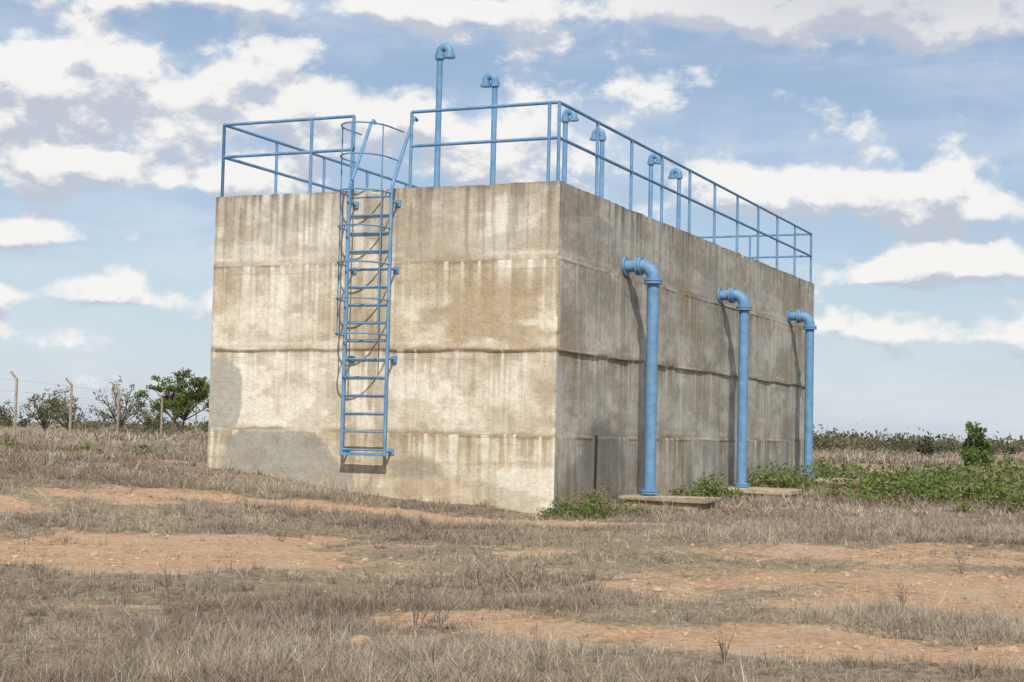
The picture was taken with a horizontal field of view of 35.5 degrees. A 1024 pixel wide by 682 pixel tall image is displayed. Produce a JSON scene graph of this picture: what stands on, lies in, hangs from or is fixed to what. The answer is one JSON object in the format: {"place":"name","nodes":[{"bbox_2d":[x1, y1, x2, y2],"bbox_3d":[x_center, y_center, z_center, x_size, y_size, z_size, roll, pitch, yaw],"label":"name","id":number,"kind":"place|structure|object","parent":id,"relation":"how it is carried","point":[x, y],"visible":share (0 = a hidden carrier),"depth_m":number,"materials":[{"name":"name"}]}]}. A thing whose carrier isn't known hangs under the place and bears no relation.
{"place":"outdoors","nodes":[
{"label":"outdoors","id":0,"kind":"place"},
{"bbox_2d":[0,422,1023,681],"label":"dry grass","id":1,"kind":"structure","parent":0,"point":[408,652],"depth_m":12.62,"materials":[{"name":"beige plant"}]},
{"bbox_2d":[0,422,1023,681],"bbox_3d":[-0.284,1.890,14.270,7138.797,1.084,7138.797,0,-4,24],"label":"ground","id":2,"kind":"structure","parent":0,"point":[874,580],"depth_m":14.55,"materials":[{"name":"brown soil"}]},
{"bbox_2d":[0,610,21,642],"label":"dry twig plant","id":3,"kind":"object","parent":2,"relation":"on","point":[13,625],"visible":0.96,"depth_m":10.21,"materials":[{"name":"brown plant"}]},
{"bbox_2d":[0,399,28,424],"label":"thorn tree","id":4,"kind":"object","parent":2,"relation":"on","point":[3,413],"visible":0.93,"depth_m":100.35,"materials":[{"name":"green plant"}]},
{"bbox_2d":[19,392,73,431],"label":"thorn tree","id":5,"kind":"object","parent":2,"relation":"on","point":[43,416],"visible":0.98,"depth_m":103.39,"materials":[{"name":"green plant"}]},
{"bbox_2d":[34,385,93,432],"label":"thorn tree","id":6,"kind":"object","parent":2,"relation":"on","point":[82,417],"visible":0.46,"depth_m":107.57,"materials":[{"name":"green plant"}]},
{"bbox_2d":[0,371,196,434],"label":"concrete post fence","id":7,"kind":"object","parent":2,"relation":"on","point":[70,396],"visible":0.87,"depth_m":75.96,"materials":[{"name":"grey concrete"}]},
{"bbox_2d":[89,375,148,435],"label":"thorn tree","id":8,"kind":"object","parent":2,"relation":"on","point":[104,415],"visible":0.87,"depth_m":104.69,"materials":[{"name":"green plant"}]},
{"bbox_2d":[133,405,173,433],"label":"thorn tree","id":9,"kind":"object","parent":2,"relation":"on","point":[148,420],"visible":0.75,"depth_m":111.88,"materials":[{"name":"green plant"}]},
{"bbox_2d":[152,556,185,601],"bbox_3d":[-2.690,1.842,12.421,0.332,0.409,0.186,2,-3,-16],"label":"dry twig plant","id":10,"kind":"object","parent":2,"relation":"on","point":[166,587],"visible":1,"depth_m":12.39,"materials":[{"name":"brown plant"}]},
{"bbox_2d":[134,367,209,434],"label":"acacia tree","id":11,"kind":"object","parent":2,"relation":"on","point":[189,397],"visible":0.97,"depth_m":104.34,"materials":[{"name":"green plant"}]},
{"bbox_2d":[350,635,371,645],"bbox_3d":[-1.002,2.000,10.604,0.160,0.096,0.224,0,-4,24],"label":"field rock","id":12,"kind":"object","parent":2,"relation":"on","point":[359,637],"visible":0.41,"depth_m":10.54,"materials":[{"name":"stone"}]},
{"bbox_2d":[399,541,451,636],"bbox_3d":[-0.592,1.689,10.790,0.473,0.704,0.342,-6,-8,65],"label":"dry twig plant","id":13,"kind":"object","parent":2,"relation":"on","point":[418,607],"visible":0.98,"depth_m":10.83,"materials":[{"name":"brown plant"}]},
{"bbox_2d":[420,592,470,632],"bbox_3d":[-0.509,1.877,11.089,0.394,0.318,0.220,-1,-4,29],"label":"dry twig plant","id":14,"kind":"object","parent":2,"relation":"on","point":[439,621],"visible":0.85,"depth_m":11.04,"materials":[{"name":"brown plant"}]},
{"bbox_2d":[461,535,502,563],"bbox_3d":[-0.274,2.032,15.414,0.421,0.324,0.224,2,-3,-6],"label":"dry twig plant","id":15,"kind":"object","parent":2,"relation":"on","point":[473,550],"visible":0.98,"depth_m":15.41,"materials":[{"name":"brown plant"}]},
{"bbox_2d":[207,181,813,514],"bbox_3d":[1.171,0.843,32.549,6.239,5.496,16.473,0,-4,24],"label":"concrete water tank","id":16,"kind":"object","parent":2,"relation":"on","point":[517,346],"visible":0.8,"depth_m":25.39,"materials":[{"name":"beige concrete"}]},
{"bbox_2d":[335,116,418,455],"bbox_3d":[-2.220,-0.929,25.017,0.860,5.436,1.442,0,-4,24],"label":"caged access ladder","id":17,"kind":"object","parent":16,"relation":"attached to","point":[348,450],"visible":1,"depth_m":24.83,"materials":[{"name":"blue metal"}]},
{"bbox_2d":[434,43,455,185],"bbox_3d":[-1.175,-3.644,26.909,0.410,2.780,0.260,0,-4,24],"label":"roof vent pipe","id":18,"kind":"object","parent":16,"relation":"on","point":[440,55],"visible":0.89,"depth_m":26.91,"materials":[{"name":"blue metal"}]},
{"bbox_2d":[480,72,499,184],"bbox_3d":[-0.405,-3.506,29.013,0.410,2.780,0.260,0,-4,24],"label":"roof vent pipe","id":19,"kind":"object","parent":16,"relation":"on","point":[494,83],"visible":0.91,"depth_m":28.98,"materials":[{"name":"blue metal"}]},
{"bbox_2d":[219,100,813,284],"bbox_3d":[1.244,-2.467,32.738,6.160,1.327,16.400,0,-4,24],"label":"guard railing","id":20,"kind":"object","parent":16,"relation":"on","point":[311,152],"visible":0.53,"depth_m":26.56,"materials":[{"name":"blue metal"}]},
{"bbox_2d":[561,109,578,182],"bbox_3d":[1.120,-3.295,32.082,0.410,2.780,0.260,0,-4,24],"label":"roof vent pipe","id":21,"kind":"object","parent":16,"relation":"on","point":[565,118],"visible":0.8,"depth_m":32.10,"materials":[{"name":"blue metal"}]},
{"bbox_2d":[590,128,605,198],"bbox_3d":[1.833,-3.166,34.059,0.410,2.780,0.260,0,-4,24],"label":"roof vent pipe","id":22,"kind":"object","parent":16,"relation":"on","point":[602,136],"visible":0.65,"depth_m":34.03,"materials":[{"name":"blue metal"}]},
{"bbox_2d":[622,257,662,495],"bbox_3d":[2.124,0.681,26.326,0.673,4.158,0.306,0,-4,24],"label":"outlet pipe","id":23,"kind":"object","parent":16,"relation":"attached to","point":[642,266],"visible":0.98,"depth_m":26.19,"materials":[{"name":"blue metal"}]},
{"bbox_2d":[647,153,660,217],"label":"roof vent pipe","id":24,"kind":"object","parent":16,"relation":"on","point":[651,162],"visible":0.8,"depth_m":36.94,"materials":[{"name":"blue metal"}]},
{"bbox_2d":[668,168,682,228],"bbox_3d":[3.979,-2.840,38.894,0.410,2.780,0.260,0,-4,24],"label":"roof vent pipe","id":25,"kind":"object","parent":16,"relation":"on","point":[677,172],"visible":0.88,"depth_m":38.87,"materials":[{"name":"blue metal"}]},
{"bbox_2d":[718,287,751,486],"bbox_3d":[4.351,1.018,31.344,0.673,4.154,0.306,0,-4,24],"label":"outlet pipe","id":26,"kind":"object","parent":16,"relation":"attached to","point":[734,295],"visible":0.98,"depth_m":31.21,"materials":[{"name":"blue metal"}]},
{"bbox_2d":[787,310,816,477],"bbox_3d":[6.579,1.313,36.364,0.673,4.068,0.306,0,-4,24],"label":"outlet pipe","id":27,"kind":"object","parent":16,"relation":"attached to","point":[807,319],"visible":0.9,"depth_m":36.24,"materials":[{"name":"blue metal"}]},
{"bbox_2d":[0,412,1023,458],"bbox_3d":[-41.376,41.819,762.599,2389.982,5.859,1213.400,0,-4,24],"label":"distant scrub","id":28,"kind":"object","parent":2,"relation":"on","point":[855,441],"visible":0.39,"depth_m":173.28,"materials":[{"name":"green plant"}]},
{"bbox_2d":[0,437,1023,520],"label":"green weeds","id":29,"kind":"object","parent":2,"relation":"on","point":[1001,482],"visible":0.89,"depth_m":31.02,"materials":[{"name":"green plant"}]},
{"bbox_2d":[0,486,1023,661],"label":"scattered stones","id":30,"kind":"object","parent":2,"relation":"on","point":[845,573],"visible":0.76,"depth_m":14.88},
{"bbox_2d":[618,494,720,510],"bbox_3d":[2.580,2.757,25.927,1.467,0.525,1.117,0,-4,24],"label":"concrete valve chamber","id":31,"kind":"object","parent":2,"relation":"on","point":[687,501],"visible":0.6,"depth_m":25.47,"materials":[{"name":"grey concrete"}]},
{"bbox_2d":[669,506,711,543],"bbox_3d":[2.002,2.063,17.821,0.420,0.466,0.299,3,-4,-32],"label":"dry twig plant","id":32,"kind":"object","parent":2,"relation":"on","point":[692,528],"visible":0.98,"depth_m":17.88,"materials":[{"name":"brown plant"}]},
{"bbox_2d":[703,621,738,664],"bbox_3d":[1.289,1.847,9.780,0.227,0.316,0.110,0,-4,24],"label":"dry twig plant","id":33,"kind":"object","parent":2,"relation":"on","point":[722,656],"visible":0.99,"depth_m":9.77,"materials":[{"name":"brown plant"}]},
{"bbox_2d":[724,486,801,498],"bbox_3d":[4.803,3.091,30.947,1.485,0.499,1.126,0,-4,24],"label":"concrete valve chamber","id":34,"kind":"object","parent":2,"relation":"on","point":[765,490],"visible":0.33,"depth_m":30.49,"materials":[{"name":"grey concrete"}]},
{"bbox_2d":[788,477,859,486],"bbox_3d":[7.035,3.342,35.971,1.484,0.520,1.130,0,-4,24],"label":"concrete valve chamber","id":35,"kind":"object","parent":2,"relation":"on","point":[828,481],"visible":0.1,"depth_m":35.44,"materials":[{"name":"grey concrete"}]},
{"bbox_2d":[815,467,901,477],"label":"concrete culvert slab","id":36,"kind":"structure","parent":2,"relation":"on","point":[870,471],"depth_m":43.17,"materials":[{"name":"grey concrete"}]},
{"bbox_2d":[892,574,914,607],"bbox_3d":[2.953,1.907,12.165,0.166,0.309,0.229,2,-3,-5],"label":"dry twig plant","id":37,"kind":"object","parent":2,"relation":"on","point":[902,591],"visible":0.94,"depth_m":12.12,"materials":[{"name":"brown plant"}]},
{"bbox_2d":[916,435,942,456],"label":"green bush","id":38,"kind":"object","parent":2,"relation":"on","point":[930,448],"visible":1,"depth_m":94.61,"materials":[{"name":"green plant"}]},
{"bbox_2d":[950,549,971,573],"bbox_3d":[4.314,2.140,15.449,0.193,0.262,0.306,1,-3,0],"label":"dry twig plant","id":39,"kind":"object","parent":2,"relation":"on","point":[959,561],"visible":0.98,"depth_m":15.43,"materials":[{"name":"brown plant"}]},
{"bbox_2d":[958,421,994,455],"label":"green bush","id":40,"kind":"object","parent":2,"relation":"on","point":[976,435],"visible":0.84,"depth_m":79.77,"materials":[{"name":"green plant"}]},
{"bbox_2d":[958,445,1015,470],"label":"green bush","id":41,"kind":"object","parent":2,"relation":"on","point":[974,457],"visible":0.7,"depth_m":59.69,"materials":[{"name":"green plant"}]},
{"bbox_2d":[0,0,1023,442],"label":"sky","id":42,"kind":"structure","parent":0,"point":[889,132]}
]}

